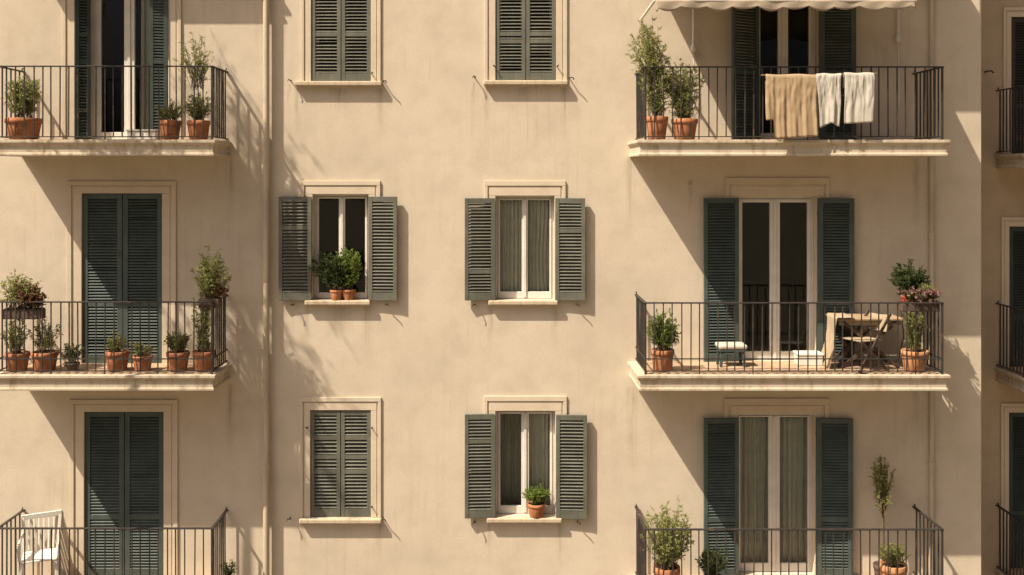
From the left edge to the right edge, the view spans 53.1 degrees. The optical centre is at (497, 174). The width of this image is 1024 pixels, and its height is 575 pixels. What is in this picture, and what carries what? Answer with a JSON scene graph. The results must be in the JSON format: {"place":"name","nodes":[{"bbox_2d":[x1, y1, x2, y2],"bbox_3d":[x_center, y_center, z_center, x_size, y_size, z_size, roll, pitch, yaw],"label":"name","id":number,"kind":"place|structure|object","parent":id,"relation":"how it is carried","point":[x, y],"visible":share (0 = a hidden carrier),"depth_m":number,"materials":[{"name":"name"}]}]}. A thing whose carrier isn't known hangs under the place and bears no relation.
{"place":"outdoors","nodes":[
{"label":"outdoors","id":0,"kind":"place"},
{"bbox_2d":[126,129,160,138],"bbox_3d":[-4.386,-0.491,12.700,0.380,0.130,0.220,0,0,0],"label":"storage box","id":1,"kind":"object","parent":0,"point":[144,132],"visible":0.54,"depth_m":12.60,"materials":[{"name":"white plastic"}]},
{"bbox_2d":[981,0,1023,574],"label":"neighbouring building","id":2,"kind":"structure","parent":0,"point":[1002,287],"depth_m":14.30,"materials":[{"name":"brown paint"}]},
{"bbox_2d":[1001,217,1023,366],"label":"balcony door","id":3,"kind":"structure","parent":2,"relation":"in","point":[1012,228],"depth_m":14.32,"materials":[{"name":"beige paint"}]},
{"bbox_2d":[1001,403,1023,568],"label":"balcony door","id":4,"kind":"structure","parent":2,"relation":"in","point":[1012,414],"depth_m":14.32,"materials":[{"name":"beige paint"}]},
{"bbox_2d":[1003,7,1023,153],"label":"balcony door","id":5,"kind":"structure","parent":2,"relation":"in","point":[1013,28],"depth_m":14.32,"materials":[{"name":"beige paint"}]},
{"label":"street","id":6,"kind":"structure","parent":0,"visible":0},
{"bbox_2d":[0,0,980,574],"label":"apartment building","id":7,"kind":"structure","parent":6,"relation":"on","point":[412,142],"depth_m":13.00,"materials":[{"name":"beige paint"}]},
{"bbox_2d":[0,319,30,369],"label":"potted plant","id":8,"kind":"object","parent":7,"relation":"on","point":[11,354],"visible":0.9,"depth_m":12.45,"materials":[{"name":"green plant"}]},
{"bbox_2d":[3,75,41,138],"bbox_3d":[-5.813,-0.827,12.532,0.543,0.802,0.460,0,0,0],"label":"potted plant","id":9,"kind":"object","parent":7,"relation":"on","point":[18,120],"visible":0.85,"depth_m":12.42,"materials":[{"name":"green plant"}]},
{"bbox_2d":[0,270,48,318],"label":"flower trough","id":10,"kind":"object","parent":7,"relation":"hanging from","point":[22,290],"visible":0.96,"depth_m":12.36,"materials":[{"name":"ceramic"}]},
{"bbox_2d":[17,510,62,574],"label":"chair","id":11,"kind":"object","parent":7,"relation":"on","point":[46,552],"visible":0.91,"depth_m":12.82,"materials":[{"name":"white plastic"}]},
{"bbox_2d":[28,316,62,369],"bbox_3d":[-5.532,2.059,12.504,0.382,0.667,0.324,0,0,28],"label":"potted plant","id":12,"kind":"object","parent":7,"relation":"on","point":[46,354],"visible":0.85,"depth_m":12.46,"materials":[{"name":"green plant"}]},
{"bbox_2d":[58,343,83,369],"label":"potted plant","id":13,"kind":"object","parent":7,"relation":"on","point":[73,363],"visible":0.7,"depth_m":12.47,"materials":[{"name":"green plant"}]},
{"bbox_2d":[106,331,130,369],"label":"potted plant","id":14,"kind":"object","parent":7,"relation":"on","point":[118,354],"visible":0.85,"depth_m":12.44,"materials":[{"name":"green plant"}]},
{"bbox_2d":[62,0,180,138],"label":"balcony door","id":15,"kind":"structure","parent":7,"relation":"in","point":[110,32],"depth_m":13.03,"materials":[{"name":"beige paint"}]},
{"bbox_2d":[67,181,175,362],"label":"balcony door","id":16,"kind":"structure","parent":7,"relation":"in","point":[129,227],"depth_m":13.02,"materials":[{"name":"beige paint"}]},
{"bbox_2d":[69,399,177,574],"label":"balcony door","id":17,"kind":"structure","parent":7,"relation":"in","point":[131,445],"depth_m":13.02,"materials":[{"name":"beige paint"}]},
{"bbox_2d":[133,342,155,369],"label":"potted plant","id":18,"kind":"object","parent":7,"relation":"on","point":[144,363],"visible":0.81,"depth_m":12.46,"materials":[{"name":"green plant"}]},
{"bbox_2d":[141,0,163,128],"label":"curtain","id":19,"kind":"object","parent":7,"relation":"hanging from","point":[144,61],"visible":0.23,"depth_m":13.25,"materials":[{"name":"fabric"}]},
{"bbox_2d":[154,99,183,138],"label":"potted plant","id":20,"kind":"object","parent":7,"relation":"on","point":[171,123],"visible":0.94,"depth_m":12.39,"materials":[{"name":"green plant"}]},
{"bbox_2d":[163,329,191,369],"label":"potted plant","id":21,"kind":"object","parent":7,"relation":"on","point":[180,352],"visible":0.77,"depth_m":12.44,"materials":[{"name":"green plant"}]},
{"bbox_2d":[173,32,213,138],"bbox_3d":[-3.655,-1.081,12.443,0.497,1.310,0.419,0,0,42],"label":"potted plant","id":22,"kind":"object","parent":7,"relation":"on","point":[198,113],"visible":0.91,"depth_m":12.40,"materials":[{"name":"green plant"}]},
{"bbox_2d":[191,280,210,369],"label":"potted plant","id":23,"kind":"object","parent":7,"relation":"on","point":[207,354],"visible":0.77,"depth_m":12.46,"materials":[{"name":"green plant"}]},
{"bbox_2d":[190,245,231,307],"bbox_3d":[-3.483,1.227,12.406,0.484,0.770,0.415,0,0,13],"label":"flower trough","id":24,"kind":"object","parent":7,"relation":"hanging from","point":[214,288],"visible":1,"depth_m":12.38,"materials":[{"name":"ceramic"}]},
{"bbox_2d":[221,559,237,574],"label":"potted plant","id":25,"kind":"object","parent":7,"relation":"on","point":[226,570],"visible":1,"depth_m":12.67,"materials":[{"name":"green plant"}]},
{"bbox_2d":[262,0,269,574],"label":"downpipe","id":26,"kind":"object","parent":7,"relation":"attached to","point":[265,467],"visible":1,"depth_m":12.88,"materials":[{"name":"metal"}]},
{"bbox_2d":[308,252,348,300],"bbox_3d":[-2.127,1.279,12.973,0.540,0.624,0.321,0,0,0],"label":"potted plant","id":27,"kind":"object","parent":7,"relation":"on","point":[331,280],"visible":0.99,"depth_m":12.94,"materials":[{"name":"green plant"}]},
{"bbox_2d":[287,397,385,523],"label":"window","id":28,"kind":"structure","parent":7,"relation":"in","point":[346,431],"depth_m":13.00,"materials":[{"name":"beige paint"}]},
{"bbox_2d":[288,0,386,85],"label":"window","id":29,"kind":"structure","parent":7,"relation":"in","point":[341,39],"depth_m":13.00,"materials":[{"name":"beige paint"}]},
{"bbox_2d":[278,181,396,305],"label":"window","id":30,"kind":"structure","parent":7,"relation":"in","point":[347,214],"depth_m":12.96,"materials":[{"name":"beige paint"}]},
{"bbox_2d":[334,247,362,299],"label":"potted plant","id":31,"kind":"object","parent":7,"relation":"on","point":[350,277],"visible":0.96,"depth_m":12.96,"materials":[{"name":"green plant"}]},
{"bbox_2d":[500,414,520,501],"bbox_3d":[0.148,3.670,13.550,0.435,1.320,0.066,0,0,0],"label":"curtain","id":32,"kind":"object","parent":7,"relation":"hanging from","point":[510,457],"visible":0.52,"depth_m":13.55,"materials":[{"name":"beige fabric"}]},
{"bbox_2d":[500,200,521,290],"bbox_3d":[0.154,0.930,13.215,0.339,1.300,0.066,0,0,0],"label":"curtain","id":33,"kind":"object","parent":7,"relation":"hanging from","point":[510,245],"visible":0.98,"depth_m":13.21,"materials":[{"name":"beige fabric"}]},
{"bbox_2d":[472,0,573,85],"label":"window","id":34,"kind":"structure","parent":7,"relation":"in","point":[525,41],"depth_m":13.00,"materials":[{"name":"beige paint"}]},
{"bbox_2d":[465,181,584,306],"bbox_3d":[0.343,0.872,13.030,1.522,1.585,0.289,0,0,0],"label":"window","id":35,"kind":"structure","parent":7,"relation":"in","point":[483,284],"depth_m":12.94,"materials":[{"name":"beige paint"}]},
{"bbox_2d":[465,396,586,524],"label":"window","id":36,"kind":"structure","parent":7,"relation":"in","point":[568,462],"depth_m":12.94,"materials":[{"name":"beige paint"}]},
{"bbox_2d":[521,483,550,518],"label":"potted plant","id":37,"kind":"object","parent":7,"relation":"on","point":[536,502],"visible":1,"depth_m":12.94,"materials":[{"name":"green plant"}]},
{"bbox_2d":[528,200,548,290],"bbox_3d":[0.538,0.930,13.215,0.346,1.300,0.066,0,0,0],"label":"curtain","id":38,"kind":"object","parent":7,"relation":"hanging from","point":[538,245],"visible":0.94,"depth_m":13.21,"materials":[{"name":"beige fabric"}]},
{"bbox_2d":[529,414,549,504],"bbox_3d":[0.551,3.670,13.215,0.344,1.320,0.066,0,0,0],"label":"curtain","id":39,"kind":"object","parent":7,"relation":"hanging from","point":[539,448],"visible":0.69,"depth_m":13.21,"materials":[{"name":"beige fabric"}]},
{"bbox_2d":[625,16,673,138],"bbox_3d":[1.806,-1.177,12.297,0.612,1.512,0.436,0,0,19],"label":"potted plant","id":40,"kind":"object","parent":7,"relation":"on","point":[649,52],"visible":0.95,"depth_m":12.23,"materials":[{"name":"green plant"}]},
{"bbox_2d":[647,308,680,369],"bbox_3d":[1.987,1.981,12.339,0.446,0.763,0.340,0,0,-16],"label":"potted plant","id":41,"kind":"object","parent":7,"relation":"on","point":[659,339],"visible":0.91,"depth_m":12.28,"materials":[{"name":"green plant"}]},
{"bbox_2d":[640,495,694,574],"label":"potted plant","id":42,"kind":"object","parent":7,"relation":"on","point":[667,521],"visible":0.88,"depth_m":12.33,"materials":[{"name":"green plant"}]},
{"bbox_2d":[664,58,706,138],"bbox_3d":[2.225,-0.919,12.307,0.561,0.997,0.400,0,0,0],"label":"potted plant","id":43,"kind":"object","parent":7,"relation":"on","point":[686,120],"visible":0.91,"depth_m":12.24,"materials":[{"name":"green plant"}]},
{"bbox_2d":[695,544,729,574],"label":"potted plant","id":44,"kind":"object","parent":7,"relation":"on","point":[712,562],"visible":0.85,"depth_m":12.46,"materials":[{"name":"green plant"}]},
{"bbox_2d":[715,342,746,366],"bbox_3d":[2.883,2.226,12.660,0.352,0.278,0.264,0,0,0],"label":"stool","id":45,"kind":"object","parent":7,"relation":"on","point":[739,347],"visible":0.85,"depth_m":12.55,"materials":[{"name":"white fabric"}]},
{"bbox_2d":[740,417,767,561],"bbox_3d":[3.283,4.067,13.250,0.467,2.015,0.066,0,0,0],"label":"curtain","id":46,"kind":"object","parent":7,"relation":"hanging from","point":[753,472],"visible":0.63,"depth_m":13.25,"materials":[{"name":"beige fabric"}]},
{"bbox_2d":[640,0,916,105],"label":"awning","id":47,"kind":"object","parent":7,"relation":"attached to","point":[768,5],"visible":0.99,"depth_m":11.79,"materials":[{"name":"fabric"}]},
{"bbox_2d":[704,398,852,574],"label":"balcony door","id":48,"kind":"structure","parent":7,"relation":"in","point":[833,436],"depth_m":12.94,"materials":[{"name":"beige paint"}]},
{"bbox_2d":[704,178,853,361],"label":"balcony door","id":49,"kind":"structure","parent":7,"relation":"in","point":[758,238],"depth_m":12.99,"materials":[{"name":"beige paint"}]},
{"bbox_2d":[780,417,806,561],"bbox_3d":[3.787,4.067,13.250,0.467,2.015,0.066,0,0,0],"label":"curtain","id":50,"kind":"object","parent":7,"relation":"hanging from","point":[793,472],"visible":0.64,"depth_m":13.25,"materials":[{"name":"beige fabric"}]},
{"bbox_2d":[731,6,855,138],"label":"balcony door","id":51,"kind":"structure","parent":7,"relation":"in","point":[783,36],"depth_m":12.94,"materials":[{"name":"green paint"}]},
{"bbox_2d":[793,350,823,365],"bbox_3d":[3.867,2.288,12.760,0.320,0.150,0.240,0,0,0],"label":"storage box","id":52,"kind":"object","parent":7,"relation":"on","point":[803,354],"visible":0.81,"depth_m":12.65,"materials":[{"name":"white plastic"}]},
{"bbox_2d":[761,66,876,75],"bbox_3d":[3.776,-1.226,12.094,1.362,0.129,0.111,0,0,0],"label":"drying rod","id":53,"kind":"object","parent":7,"relation":"attached to","point":[811,74],"visible":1,"depth_m":12.04,"materials":[{"name":"black metal"}]},
{"bbox_2d":[765,74,817,138],"bbox_3d":[3.450,-0.798,12.035,0.616,0.771,0.068,0,0,0],"label":"towel","id":54,"kind":"object","parent":53,"relation":"hanging from","point":[791,105],"visible":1,"depth_m":12.02,"materials":[{"name":"beige fabric"}]},
{"bbox_2d":[816,73,841,127],"bbox_3d":[3.889,-0.867,12.032,0.302,0.652,0.073,0,0,0],"label":"towel","id":55,"kind":"object","parent":53,"relation":"hanging from","point":[829,90],"visible":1,"depth_m":12.02,"materials":[{"name":"white fabric"}]},
{"bbox_2d":[843,72,874,123],"bbox_3d":[4.245,-0.897,12.037,0.363,0.610,0.062,0,0,0],"label":"towel","id":56,"kind":"object","parent":53,"relation":"hanging from","point":[859,97],"visible":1,"depth_m":12.02,"materials":[{"name":"white fabric"}]},
{"bbox_2d":[837,310,890,373],"bbox_3d":[4.448,2.024,12.434,0.498,0.700,0.432,0,0,-22],"label":"folding chair","id":57,"kind":"object","parent":7,"relation":"on","point":[882,326],"visible":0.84,"depth_m":12.42,"materials":[{"name":"beige fabric"}]},
{"bbox_2d":[826,314,902,368],"bbox_3d":[4.538,2.064,12.680,0.818,0.623,0.459,0,0,0],"label":"folding table","id":58,"kind":"object","parent":7,"relation":"on","point":[866,321],"visible":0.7,"depth_m":12.49,"materials":[{"name":"brown wood"}]},
{"bbox_2d":[821,313,853,368],"bbox_3d":[4.153,2.077,12.593,0.353,0.706,0.391,0,0,0],"label":"table cloth","id":59,"kind":"object","parent":58,"relation":"on","point":[830,337],"visible":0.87,"depth_m":12.57,"materials":[{"name":"beige fabric"}]},
{"bbox_2d":[868,455,895,574],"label":"potted plant","id":60,"kind":"object","parent":7,"relation":"on","point":[881,486],"visible":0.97,"depth_m":12.70,"materials":[{"name":"green plant"}]},
{"bbox_2d":[876,542,911,574],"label":"potted plant","id":61,"kind":"object","parent":7,"relation":"on","point":[892,563],"visible":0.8,"depth_m":12.34,"materials":[{"name":"green plant"}]},
{"bbox_2d":[898,311,911,361],"bbox_3d":[5.043,1.991,12.566,0.237,0.746,0.245,0,0,0],"label":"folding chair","id":62,"kind":"object","parent":7,"relation":"on","point":[903,334],"visible":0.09,"depth_m":12.61,"materials":[{"name":"black metal"}]},
{"bbox_2d":[887,258,931,300],"bbox_3d":[5.060,1.323,12.581,0.535,0.586,0.411,0,0,0],"label":"potted plant","id":63,"kind":"object","parent":62,"relation":"on","point":[905,278],"visible":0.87,"depth_m":12.51,"materials":[{"name":"green plant"}]},
{"bbox_2d":[900,311,928,369],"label":"potted plant","id":64,"kind":"object","parent":7,"relation":"on","point":[911,347],"visible":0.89,"depth_m":12.29,"materials":[{"name":"green plant"}]},
{"bbox_2d":[896,283,941,311],"bbox_3d":[5.092,1.477,12.361,0.516,0.346,0.470,0,0,-42],"label":"flower trough","id":65,"kind":"object","parent":7,"relation":"hanging from","point":[926,293],"visible":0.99,"depth_m":12.30,"materials":[{"name":"ceramic"}]},
{"bbox_2d":[929,0,934,574],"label":"downpipe","id":66,"kind":"object","parent":7,"relation":"attached to","point":[931,278],"visible":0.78,"depth_m":12.93,"materials":[{"name":"metal"}]}
]}

